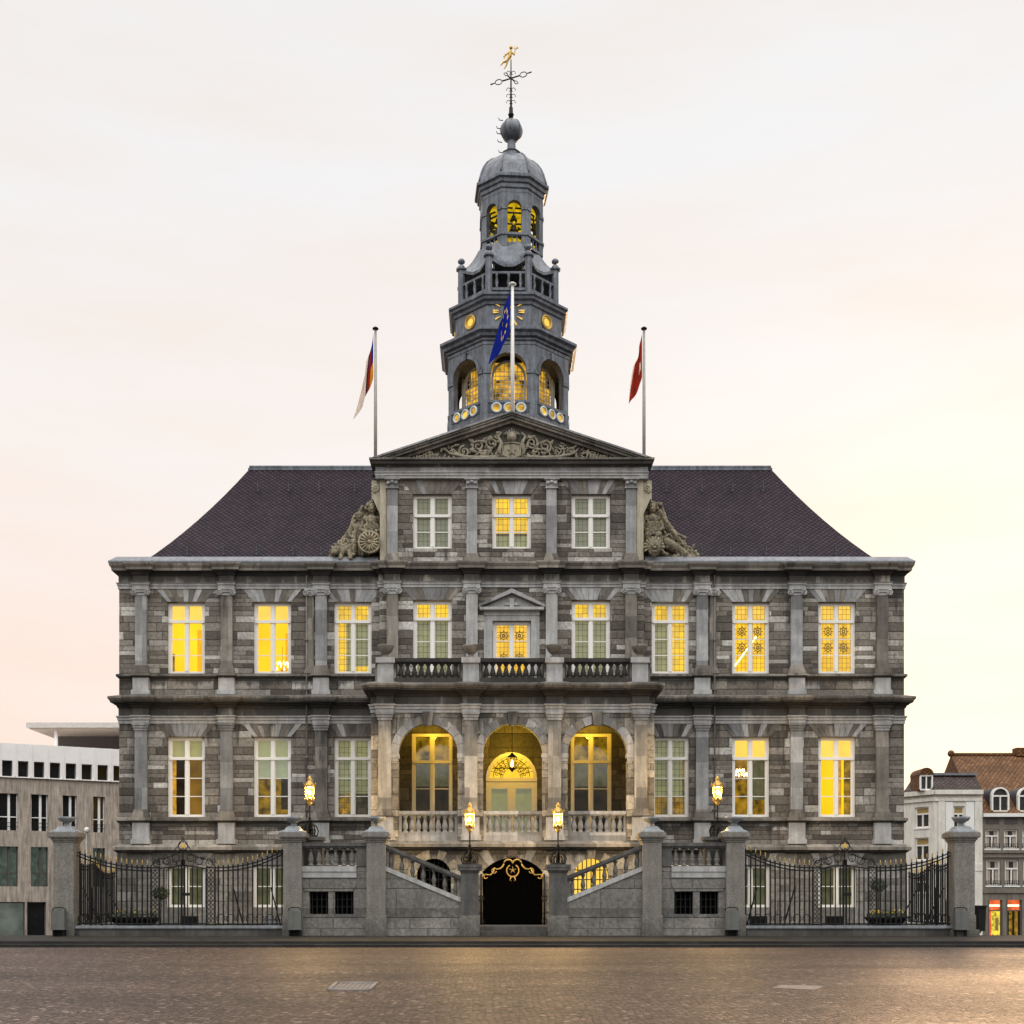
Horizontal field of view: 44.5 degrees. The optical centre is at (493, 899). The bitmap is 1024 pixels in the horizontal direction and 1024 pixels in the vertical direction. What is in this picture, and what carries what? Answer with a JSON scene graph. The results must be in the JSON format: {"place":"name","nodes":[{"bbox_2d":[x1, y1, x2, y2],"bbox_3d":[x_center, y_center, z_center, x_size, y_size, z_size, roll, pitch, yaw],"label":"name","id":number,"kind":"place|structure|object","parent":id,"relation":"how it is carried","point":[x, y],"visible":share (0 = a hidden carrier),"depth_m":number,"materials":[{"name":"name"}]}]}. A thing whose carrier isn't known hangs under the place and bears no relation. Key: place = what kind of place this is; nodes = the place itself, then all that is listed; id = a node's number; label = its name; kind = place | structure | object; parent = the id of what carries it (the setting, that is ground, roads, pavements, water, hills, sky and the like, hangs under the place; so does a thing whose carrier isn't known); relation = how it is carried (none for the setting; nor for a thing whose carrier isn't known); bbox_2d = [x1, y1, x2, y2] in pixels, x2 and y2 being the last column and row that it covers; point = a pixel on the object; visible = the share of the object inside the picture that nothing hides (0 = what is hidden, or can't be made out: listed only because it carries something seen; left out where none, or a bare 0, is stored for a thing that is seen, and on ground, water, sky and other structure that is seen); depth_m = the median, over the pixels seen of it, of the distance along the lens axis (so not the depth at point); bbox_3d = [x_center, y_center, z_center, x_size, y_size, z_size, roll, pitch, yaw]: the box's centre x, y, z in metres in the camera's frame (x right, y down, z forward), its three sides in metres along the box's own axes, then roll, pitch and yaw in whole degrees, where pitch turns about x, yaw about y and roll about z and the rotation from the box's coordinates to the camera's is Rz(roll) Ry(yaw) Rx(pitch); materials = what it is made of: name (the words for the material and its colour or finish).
{"place":"outdoors","nodes":[
{"label":"outdoors","id":0,"kind":"place"},
{"bbox_2d":[0,947,1023,1023],"bbox_3d":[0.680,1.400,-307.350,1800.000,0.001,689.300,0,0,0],"label":"square","id":1,"kind":"structure","parent":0,"point":[489,985],"depth_m":20.47,"materials":[{"name":"brown stone"}]},
{"bbox_2d":[327,982,377,990],"bbox_3d":[-2.281,1.394,20.148,0.748,0.050,1.670,0,0,0],"label":"drain grate","id":2,"kind":"object","parent":1,"relation":"on","point":[351,986],"visible":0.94,"depth_m":20.11,"materials":[{"name":"metal"}]},
{"bbox_2d":[0,944,1023,946],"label":"kerb","id":3,"kind":"structure","parent":1,"relation":"on","point":[511,945],"depth_m":36.88,"materials":[{"name":"stone"}]},
{"bbox_2d":[0,941,1023,943],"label":"kerb","id":4,"kind":"structure","parent":1,"relation":"on","point":[511,942],"depth_m":37.20,"materials":[{"name":"stone"}]},
{"bbox_2d":[773,985,822,989],"bbox_3d":[4.872,1.396,20.037,0.700,0.001,0.987,0,0,24],"label":"paving patch","id":5,"kind":"object","parent":1,"relation":"on","point":[811,987],"visible":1,"depth_m":19.94,"materials":[{"name":"grey stone"}]},
{"bbox_2d":[0,935,1023,940],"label":"pavement","id":6,"kind":"structure","parent":0,"point":[508,938],"depth_m":39.61,"materials":[{"name":"grey stone"}]},
{"bbox_2d":[50,907,67,935],"bbox_3d":[-14.600,0.727,41.950,0.480,0.986,0.300,0,0,0],"label":"litter bin","id":7,"kind":"object","parent":6,"relation":"on","point":[58,923],"visible":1,"depth_m":41.82,"materials":[{"name":"grey metal"}]},
{"bbox_2d":[47,816,85,935],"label":"stone pillar","id":8,"kind":"structure","parent":6,"relation":"on","point":[66,838],"depth_m":42.16,"materials":[{"name":"stone"}]},
{"bbox_2d":[108,909,160,925],"bbox_3d":[-12.670,0.775,44.101,1.900,0.911,0.839,0,0,0],"label":"flower planter","id":9,"kind":"object","parent":6,"relation":"on","point":[134,919],"visible":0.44,"depth_m":43.85,"materials":[{"name":"black metal"}]},
{"bbox_2d":[75,925,281,935],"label":"wall","id":10,"kind":"structure","parent":6,"relation":"on","point":[99,930],"depth_m":42.30,"materials":[{"name":"stone"}]},
{"bbox_2d":[81,858,120,925],"bbox_3d":[-14.146,-0.284,45.368,0.799,2.939,5.071,0,0,0],"label":"iron fence","id":11,"kind":"object","parent":10,"relation":"on","point":[103,891],"visible":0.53,"depth_m":45.66,"materials":[{"name":"black metal"}]},
{"bbox_2d":[77,848,149,925],"bbox_3d":[-12.929,-0.332,42.875,2.479,3.036,0.797,0,0,0],"label":"iron fence","id":12,"kind":"object","parent":10,"relation":"on","point":[111,914],"visible":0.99,"depth_m":42.48,"materials":[{"name":"black metal"}]},
{"bbox_2d":[150,837,215,925],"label":"iron gate","id":13,"kind":"structure","parent":10,"relation":"on","point":[183,893],"depth_m":42.48,"materials":[{"name":"black metal"}]},
{"bbox_2d":[216,845,282,925],"bbox_3d":[-8.279,-0.369,42.874,2.342,3.110,0.799,0,0,0],"label":"iron fence","id":14,"kind":"object","parent":10,"relation":"on","point":[277,918],"visible":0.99,"depth_m":42.48,"materials":[{"name":"black metal"}]},
{"bbox_2d":[278,816,308,935],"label":"stone pillar","id":15,"kind":"structure","parent":6,"relation":"on","point":[293,836],"depth_m":42.19,"materials":[{"name":"stone"}]},
{"bbox_2d":[287,907,302,935],"bbox_3d":[-6.680,0.727,41.950,0.480,0.986,0.300,0,0,0],"label":"litter bin","id":16,"kind":"object","parent":6,"relation":"on","point":[294,923],"visible":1,"depth_m":41.82,"materials":[{"name":"grey metal"}]},
{"bbox_2d":[362,816,391,935],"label":"stone pillar","id":17,"kind":"structure","parent":6,"relation":"on","point":[376,836],"depth_m":42.18,"materials":[{"name":"stone"}]},
{"bbox_2d":[302,837,460,935],"bbox_3d":[-3.870,-0.480,44.040,5.500,3.400,3.520,0,0,0],"label":"outdoor staircase","id":18,"kind":"structure","parent":6,"relation":"on","point":[334,899],"depth_m":42.34,"materials":[{"name":"stone"}]},
{"bbox_2d":[302,776,318,836],"bbox_3d":[-6.380,-3.240,43.300,0.621,2.120,0.632,0,0,0],"label":"street lamp","id":19,"kind":"object","parent":18,"relation":"on","point":[309,785],"visible":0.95,"depth_m":43.23,"materials":[{"name":"black metal"}]},
{"bbox_2d":[310,892,327,913],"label":"barred window","id":20,"kind":"structure","parent":18,"relation":"in","point":[318,900],"depth_m":42.65,"materials":[{"name":"black metal"}]},
{"bbox_2d":[335,892,353,913],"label":"barred window","id":21,"kind":"structure","parent":18,"relation":"in","point":[344,900],"depth_m":42.65,"materials":[{"name":"black metal"}]},
{"bbox_2d":[457,864,481,935],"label":"lamp pier","id":22,"kind":"structure","parent":6,"relation":"on","point":[469,920],"depth_m":42.20,"materials":[{"name":"stone"}]},
{"bbox_2d":[461,802,478,863],"bbox_3d":[-0.820,-2.260,42.500,0.621,2.120,0.632,0,0,0],"label":"street lamp","id":23,"kind":"object","parent":22,"relation":"on","point":[469,812],"visible":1,"depth_m":42.43,"materials":[{"name":"black metal"}]},
{"bbox_2d":[545,864,570,935],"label":"lamp pier","id":24,"kind":"structure","parent":6,"relation":"on","point":[558,920],"depth_m":42.20,"materials":[{"name":"stone"}]},
{"bbox_2d":[549,802,566,863],"bbox_3d":[2.180,-2.260,42.500,0.621,2.120,0.632,0,0,0],"label":"street lamp","id":25,"kind":"object","parent":24,"relation":"on","point":[557,812],"visible":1,"depth_m":42.43,"materials":[{"name":"black metal"}]},
{"bbox_2d":[567,837,725,935],"bbox_3d":[5.230,-0.480,44.040,5.500,3.400,3.520,0,0,0],"label":"outdoor staircase","id":26,"kind":"structure","parent":6,"relation":"on","point":[693,899],"depth_m":42.34,"materials":[{"name":"stone"}]},
{"bbox_2d":[674,892,691,913],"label":"barred window","id":27,"kind":"structure","parent":26,"relation":"in","point":[682,900],"depth_m":42.65,"materials":[{"name":"black metal"}]},
{"bbox_2d":[700,892,717,913],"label":"barred window","id":28,"kind":"structure","parent":26,"relation":"in","point":[708,900],"depth_m":42.65,"materials":[{"name":"black metal"}]},
{"bbox_2d":[709,776,724,836],"bbox_3d":[7.740,-3.240,43.300,0.621,2.120,0.632,0,0,0],"label":"street lamp","id":29,"kind":"object","parent":26,"relation":"on","point":[717,785],"visible":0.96,"depth_m":43.21,"materials":[{"name":"black metal"}]},
{"bbox_2d":[636,816,666,935],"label":"stone pillar","id":30,"kind":"structure","parent":6,"relation":"on","point":[650,837],"depth_m":42.18,"materials":[{"name":"stone"}]},
{"bbox_2d":[724,907,739,935],"bbox_3d":[7.980,0.727,41.950,0.480,0.986,0.300,0,0,0],"label":"litter bin","id":31,"kind":"object","parent":6,"relation":"on","point":[731,923],"visible":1,"depth_m":41.82,"materials":[{"name":"grey metal"}]},
{"bbox_2d":[718,816,749,935],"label":"stone pillar","id":32,"kind":"structure","parent":6,"relation":"on","point":[733,836],"depth_m":42.19,"materials":[{"name":"stone"}]},
{"bbox_2d":[746,925,952,935],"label":"wall","id":33,"kind":"structure","parent":6,"relation":"on","point":[922,930],"depth_m":42.30,"materials":[{"name":"stone"}]},
{"bbox_2d":[745,844,811,925],"bbox_3d":[9.640,-0.369,42.875,2.340,3.110,0.797,0,0,0],"label":"iron fence","id":34,"kind":"object","parent":33,"relation":"on","point":[790,897],"visible":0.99,"depth_m":42.48,"materials":[{"name":"black metal"}]},
{"bbox_2d":[812,837,877,925],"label":"iron gate","id":35,"kind":"structure","parent":33,"relation":"on","point":[846,894],"depth_m":42.48,"materials":[{"name":"black metal"}]},
{"bbox_2d":[878,847,950,925],"bbox_3d":[14.290,-0.332,42.874,2.480,3.036,0.799,0,0,0],"label":"iron fence","id":36,"kind":"object","parent":33,"relation":"on","point":[936,923],"visible":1,"depth_m":42.48,"materials":[{"name":"black metal"}]},
{"bbox_2d":[903,859,946,925],"bbox_3d":[15.508,-0.284,45.368,0.796,2.939,5.071,0,0,0],"label":"iron fence","id":37,"kind":"object","parent":33,"relation":"on","point":[914,893],"visible":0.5,"depth_m":45.58,"materials":[{"name":"black metal"}]},
{"bbox_2d":[865,909,904,925],"bbox_3d":[13.830,0.769,44.100,1.550,0.923,0.837,0,0,0],"label":"flower planter","id":38,"kind":"object","parent":6,"relation":"on","point":[888,921],"visible":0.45,"depth_m":43.90,"materials":[{"name":"black metal"}]},
{"bbox_2d":[952,907,968,935],"bbox_3d":[15.660,0.727,41.950,0.480,0.986,0.300,0,0,0],"label":"litter bin","id":39,"kind":"object","parent":6,"relation":"on","point":[960,920],"visible":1,"depth_m":41.82,"materials":[{"name":"grey metal"}]},
{"bbox_2d":[941,816,980,935],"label":"stone pillar","id":40,"kind":"structure","parent":6,"relation":"on","point":[960,839],"depth_m":42.16,"materials":[{"name":"stone"}]},
{"bbox_2d":[0,0,1023,865],"label":"sky","id":41,"kind":"structure","parent":0,"point":[810,213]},
{"bbox_2d":[904,768,982,934],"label":"white house","id":42,"kind":"structure","parent":0,"point":[934,803],"depth_m":84.25,"materials":[{"name":"paint"}]},
{"bbox_2d":[913,807,928,829],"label":"window","id":43,"kind":"structure","parent":42,"relation":"in","point":[922,813],"depth_m":84.95,"materials":[{"name":"white paint"}]},
{"bbox_2d":[913,837,928,861],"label":"window","id":44,"kind":"structure","parent":42,"relation":"in","point":[922,844],"depth_m":84.95,"materials":[{"name":"white paint"}]},
{"bbox_2d":[953,806,963,826],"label":"window","id":45,"kind":"structure","parent":42,"relation":"in","point":[958,811],"depth_m":84.15,"materials":[{"name":"white paint"}]},
{"bbox_3d":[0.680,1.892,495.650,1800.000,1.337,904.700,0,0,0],"label":"road","id":46,"kind":"structure","parent":0,"visible":0},
{"bbox_2d":[0,723,118,934],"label":"office building","id":47,"kind":"structure","parent":46,"relation":"on","point":[73,771],"depth_m":79.29,"materials":[{"name":"concrete"}]},
{"bbox_2d":[2,760,11,775],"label":"window","id":48,"kind":"structure","parent":47,"relation":"in","point":[6,765],"depth_m":78.36,"materials":[{"name":"black glass"}]},
{"bbox_2d":[0,847,16,885],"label":"window","id":49,"kind":"structure","parent":47,"relation":"in","point":[8,855],"depth_m":78.36,"materials":[{"name":"green glass"}]},
{"bbox_2d":[0,794,17,829],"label":"window","id":50,"kind":"structure","parent":47,"relation":"in","point":[8,802],"depth_m":78.36,"materials":[{"name":"white glass"}]},
{"bbox_2d":[0,902,24,934],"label":"window","id":51,"kind":"structure","parent":47,"relation":"in","point":[12,914],"depth_m":78.55,"materials":[{"name":"grey glass"}]},
{"bbox_2d":[18,761,27,776],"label":"window","id":52,"kind":"structure","parent":47,"relation":"in","point":[22,766],"depth_m":78.80,"materials":[{"name":"black glass"}]},
{"bbox_2d":[27,902,45,934],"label":"door","id":53,"kind":"structure","parent":47,"relation":"in","point":[36,911],"depth_m":79.24,"materials":[{"name":"glass"}]},
{"bbox_2d":[31,847,46,886],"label":"window","id":54,"kind":"structure","parent":47,"relation":"in","point":[38,854],"depth_m":79.24,"materials":[{"name":"green glass"}]},
{"bbox_2d":[34,762,43,777],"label":"window","id":55,"kind":"structure","parent":47,"relation":"in","point":[38,766],"depth_m":79.26,"materials":[{"name":"black glass"}]},
{"bbox_2d":[31,795,47,830],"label":"window","id":56,"kind":"structure","parent":47,"relation":"in","point":[38,802],"depth_m":79.24,"materials":[{"name":"white glass"}]},
{"bbox_2d":[50,763,59,777],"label":"window","id":57,"kind":"structure","parent":47,"relation":"in","point":[54,767],"depth_m":79.69,"materials":[{"name":"black glass"}]},
{"bbox_2d":[62,796,75,826],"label":"window","id":58,"kind":"structure","parent":47,"relation":"in","point":[68,802],"depth_m":80.12,"materials":[{"name":"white glass"}]},
{"bbox_2d":[66,764,74,778],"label":"window","id":59,"kind":"structure","parent":47,"relation":"in","point":[70,768],"depth_m":80.18,"materials":[{"name":"black glass"}]},
{"bbox_2d":[82,764,90,779],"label":"window","id":60,"kind":"structure","parent":47,"relation":"in","point":[86,769],"depth_m":80.65,"materials":[{"name":"black glass"}]},
{"bbox_2d":[93,848,103,886],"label":"window","id":61,"kind":"structure","parent":47,"relation":"in","point":[98,851],"depth_m":80.94,"materials":[{"name":"grey glass"}]},
{"bbox_2d":[93,797,103,832],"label":"window","id":62,"kind":"structure","parent":47,"relation":"in","point":[98,802],"depth_m":80.94,"materials":[{"name":"white glass"}]},
{"bbox_2d":[98,765,106,779],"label":"window","id":63,"kind":"structure","parent":47,"relation":"in","point":[102,770],"depth_m":81.10,"materials":[{"name":"black glass"}]},
{"bbox_2d":[975,905,986,932],"bbox_3d":[17.852,0.710,45.999,0.340,1.019,0.679,0,0,0],"label":"wheeled bin","id":64,"kind":"object","parent":46,"relation":"on","point":[980,912],"visible":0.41,"depth_m":45.70,"materials":[{"name":"black plastic"}]},
{"bbox_2d":[944,748,1023,934],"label":"shop house","id":65,"kind":"structure","parent":46,"relation":"on","point":[1000,777],"depth_m":84.71,"materials":[{"name":"brown brick"}]},
{"bbox_2d":[984,830,1000,849],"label":"window","id":66,"kind":"structure","parent":65,"relation":"in","point":[991,836],"depth_m":84.70,"materials":[{"name":"white paint"}]},
{"bbox_2d":[985,860,1001,886],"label":"window","id":67,"kind":"structure","parent":65,"relation":"in","point":[992,866],"depth_m":84.77,"materials":[{"name":"white paint"}]},
{"bbox_2d":[988,900,1001,934],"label":"shop window","id":68,"kind":"structure","parent":65,"relation":"in","point":[994,906],"depth_m":84.83,"materials":[{"name":"yellow glass"}]},
{"bbox_2d":[1003,830,1018,849],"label":"window","id":69,"kind":"structure","parent":65,"relation":"in","point":[1010,836],"depth_m":84.70,"materials":[{"name":"white paint"}]},
{"bbox_2d":[1004,860,1019,886],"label":"window","id":70,"kind":"structure","parent":65,"relation":"in","point":[1011,866],"depth_m":84.77,"materials":[{"name":"white paint"}]},
{"bbox_2d":[1006,900,1021,934],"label":"shop window","id":71,"kind":"structure","parent":65,"relation":"in","point":[1013,908],"depth_m":84.77,"materials":[{"name":"yellow glass"}]},
{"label":"terrace","id":72,"kind":"structure","parent":0,"visible":0},
{"bbox_2d":[107,46,915,935],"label":"town hall","id":73,"kind":"structure","parent":72,"relation":"on","point":[467,602],"depth_m":47.98,"materials":[{"name":"stone"}]},
{"bbox_2d":[167,865,204,906],"bbox_3d":[-11.820,-0.530,48.212,1.480,1.620,0.285,0,0,0],"label":"window","id":74,"kind":"structure","parent":73,"relation":"in","point":[175,868],"depth_m":48.30,"materials":[{"name":"white paint"}]},
{"bbox_2d":[168,603,204,672],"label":"window","id":75,"kind":"structure","parent":73,"relation":"in","point":[186,621],"depth_m":48.33,"materials":[{"name":"yellow glass"}]},
{"bbox_2d":[168,737,204,816],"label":"window","id":76,"kind":"structure","parent":73,"relation":"in","point":[186,755],"depth_m":48.33,"materials":[{"name":"white paint"}]},
{"bbox_2d":[253,865,280,906],"bbox_3d":[-8.510,-0.530,48.212,1.480,1.620,0.285,0,0,0],"label":"window","id":77,"kind":"structure","parent":73,"relation":"in","point":[259,866],"depth_m":48.30,"materials":[{"name":"white paint"}]},
{"bbox_2d":[254,603,290,672],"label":"window","id":78,"kind":"structure","parent":73,"relation":"in","point":[272,621],"depth_m":48.33,"materials":[{"name":"yellow glass"}]},
{"bbox_2d":[254,737,290,816],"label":"window","id":79,"kind":"structure","parent":73,"relation":"in","point":[272,755],"depth_m":48.33,"materials":[{"name":"white paint"}]},
{"bbox_2d":[335,737,370,816],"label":"window","id":80,"kind":"structure","parent":73,"relation":"in","point":[352,754],"depth_m":48.23,"materials":[{"name":"grey glass"}]},
{"bbox_2d":[335,603,371,672],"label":"window","id":81,"kind":"structure","parent":73,"relation":"in","point":[353,621],"depth_m":48.23,"materials":[{"name":"yellow glass"}]},
{"bbox_2d":[372,326,378,477],"bbox_3d":[-4.603,-19.381,48.600,0.260,5.822,0.260,0,0,0],"label":"flagpole","id":82,"kind":"object","parent":73,"relation":"on","point":[375,328],"visible":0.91,"depth_m":48.55,"materials":[{"name":"metal"}]},
{"bbox_2d":[353,341,372,418],"bbox_3d":[-5.082,-20.373,48.547,0.790,3.378,0.179,0,0,8],"label":"flag","id":83,"kind":"object","parent":82,"relation":"attached to","point":[367,381],"visible":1,"depth_m":48.58,"materials":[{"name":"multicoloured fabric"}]},
{"bbox_2d":[413,601,451,671],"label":"window","id":84,"kind":"structure","parent":73,"relation":"in","point":[432,620],"depth_m":47.96,"materials":[{"name":"glass"}]},
{"bbox_2d":[413,496,451,547],"bbox_3d":[-2.350,-14.465,47.972,1.480,2.070,0.235,0,0,0],"label":"window","id":85,"kind":"structure","parent":73,"relation":"in","point":[432,515],"depth_m":47.96,"materials":[{"name":"white paint"}]},
{"bbox_2d":[412,734,452,831],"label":"window","id":86,"kind":"structure","parent":73,"relation":"in","point":[432,754],"depth_m":48.22,"materials":[{"name":"beige paint"}]},
{"bbox_2d":[417,859,450,892],"bbox_3d":[-2.170,-0.740,45.460,1.400,1.600,0.120,0,0,0],"label":"barred window","id":87,"kind":"structure","parent":73,"relation":"in","point":[428,871],"depth_m":45.52,"materials":[{"name":"black glass"}]},
{"bbox_2d":[493,622,529,672],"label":"window","id":88,"kind":"structure","parent":73,"relation":"in","point":[510,639],"depth_m":47.93,"materials":[{"name":"yellow glass"}]},
{"bbox_2d":[492,496,530,547],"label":"window","id":89,"kind":"structure","parent":73,"relation":"in","point":[511,515],"depth_m":47.96,"materials":[{"name":"yellow glass"}]},
{"bbox_2d":[486,752,536,831],"bbox_3d":[0.680,-3.950,48.145,1.960,3.460,0.230,0,0,0],"label":"loggia door","id":90,"kind":"structure","parent":73,"relation":"in","point":[506,790],"depth_m":48.10,"materials":[{"name":"beige paint"}]},
{"bbox_2d":[509,282,515,410],"bbox_3d":[0.711,-21.044,47.800,0.300,5.168,0.300,0,0,0],"label":"flagpole","id":91,"kind":"object","parent":73,"relation":"on","point":[512,284],"visible":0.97,"depth_m":47.74,"materials":[{"name":"white metal"}]},
{"bbox_2d":[488,291,509,363],"bbox_3d":[0.205,-21.951,47.760,0.829,2.996,0.185,0,0,7],"label":"flag","id":92,"kind":"object","parent":91,"relation":"attached to","point":[503,333],"visible":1,"depth_m":47.77,"materials":[{"name":"blue fabric"}]},
{"bbox_2d":[572,601,609,671],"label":"window","id":93,"kind":"structure","parent":73,"relation":"in","point":[590,619],"depth_m":48.08,"materials":[{"name":"grey glass"}]},
{"bbox_2d":[572,496,609,547],"bbox_3d":[3.710,-14.465,47.972,1.480,2.070,0.235,0,0,0],"label":"window","id":94,"kind":"structure","parent":73,"relation":"in","point":[590,514],"depth_m":47.96,"materials":[{"name":"grey glass"}]},
{"bbox_2d":[571,734,610,831],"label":"window","id":95,"kind":"structure","parent":73,"relation":"in","point":[590,753],"depth_m":48.22,"materials":[{"name":"beige paint"}]},
{"bbox_2d":[574,859,607,893],"bbox_3d":[3.530,-0.740,45.460,1.400,1.600,0.120,0,0,0],"label":"barred window","id":96,"kind":"structure","parent":73,"relation":"in","point":[586,863],"depth_m":45.52,"materials":[{"name":"yellow glass"}]},
{"bbox_2d":[641,326,646,454],"bbox_3d":[5.836,-19.381,48.600,0.260,5.822,0.260,0,0,0],"label":"flagpole","id":97,"kind":"object","parent":73,"relation":"on","point":[643,328],"visible":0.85,"depth_m":48.55,"materials":[{"name":"metal"}]},
{"bbox_2d":[629,337,641,402],"bbox_3d":[5.488,-20.615,48.561,0.536,2.894,0.243,0,0,0],"label":"flag","id":98,"kind":"object","parent":97,"relation":"attached to","point":[636,377],"visible":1,"depth_m":48.57,"materials":[{"name":"red fabric"}]},
{"bbox_2d":[652,603,688,672],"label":"window","id":99,"kind":"structure","parent":73,"relation":"in","point":[670,621],"depth_m":48.23,"materials":[{"name":"yellow glass"}]},
{"bbox_2d":[654,737,688,816],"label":"window","id":100,"kind":"structure","parent":73,"relation":"in","point":[671,754],"depth_m":48.33,"materials":[{"name":"glass"}]},
{"bbox_2d":[732,603,768,672],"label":"window","id":101,"kind":"structure","parent":73,"relation":"in","point":[749,620],"depth_m":48.20,"materials":[{"name":"yellow glass"}]},
{"bbox_2d":[732,737,768,816],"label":"window","id":102,"kind":"structure","parent":73,"relation":"in","point":[750,796],"depth_m":48.33,"materials":[{"name":"glass"}]},
{"bbox_2d":[747,865,768,906],"bbox_3d":[9.870,-0.530,48.213,1.480,1.620,0.285,0,0,0],"label":"window","id":103,"kind":"structure","parent":73,"relation":"in","point":[748,866],"depth_m":48.29,"materials":[{"name":"white paint"}]},
{"bbox_2d":[818,603,854,672],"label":"window","id":104,"kind":"structure","parent":73,"relation":"in","point":[836,621],"depth_m":48.20,"materials":[{"name":"yellow glass"}]},
{"bbox_2d":[818,737,854,816],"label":"window","id":105,"kind":"structure","parent":73,"relation":"in","point":[836,755],"depth_m":48.33,"materials":[{"name":"yellow glass"}]},
{"bbox_2d":[818,865,855,906],"bbox_3d":[13.180,-0.530,48.212,1.480,1.620,0.284,0,0,0],"label":"window","id":106,"kind":"structure","parent":73,"relation":"in","point":[837,868],"depth_m":48.29,"materials":[{"name":"white paint"}]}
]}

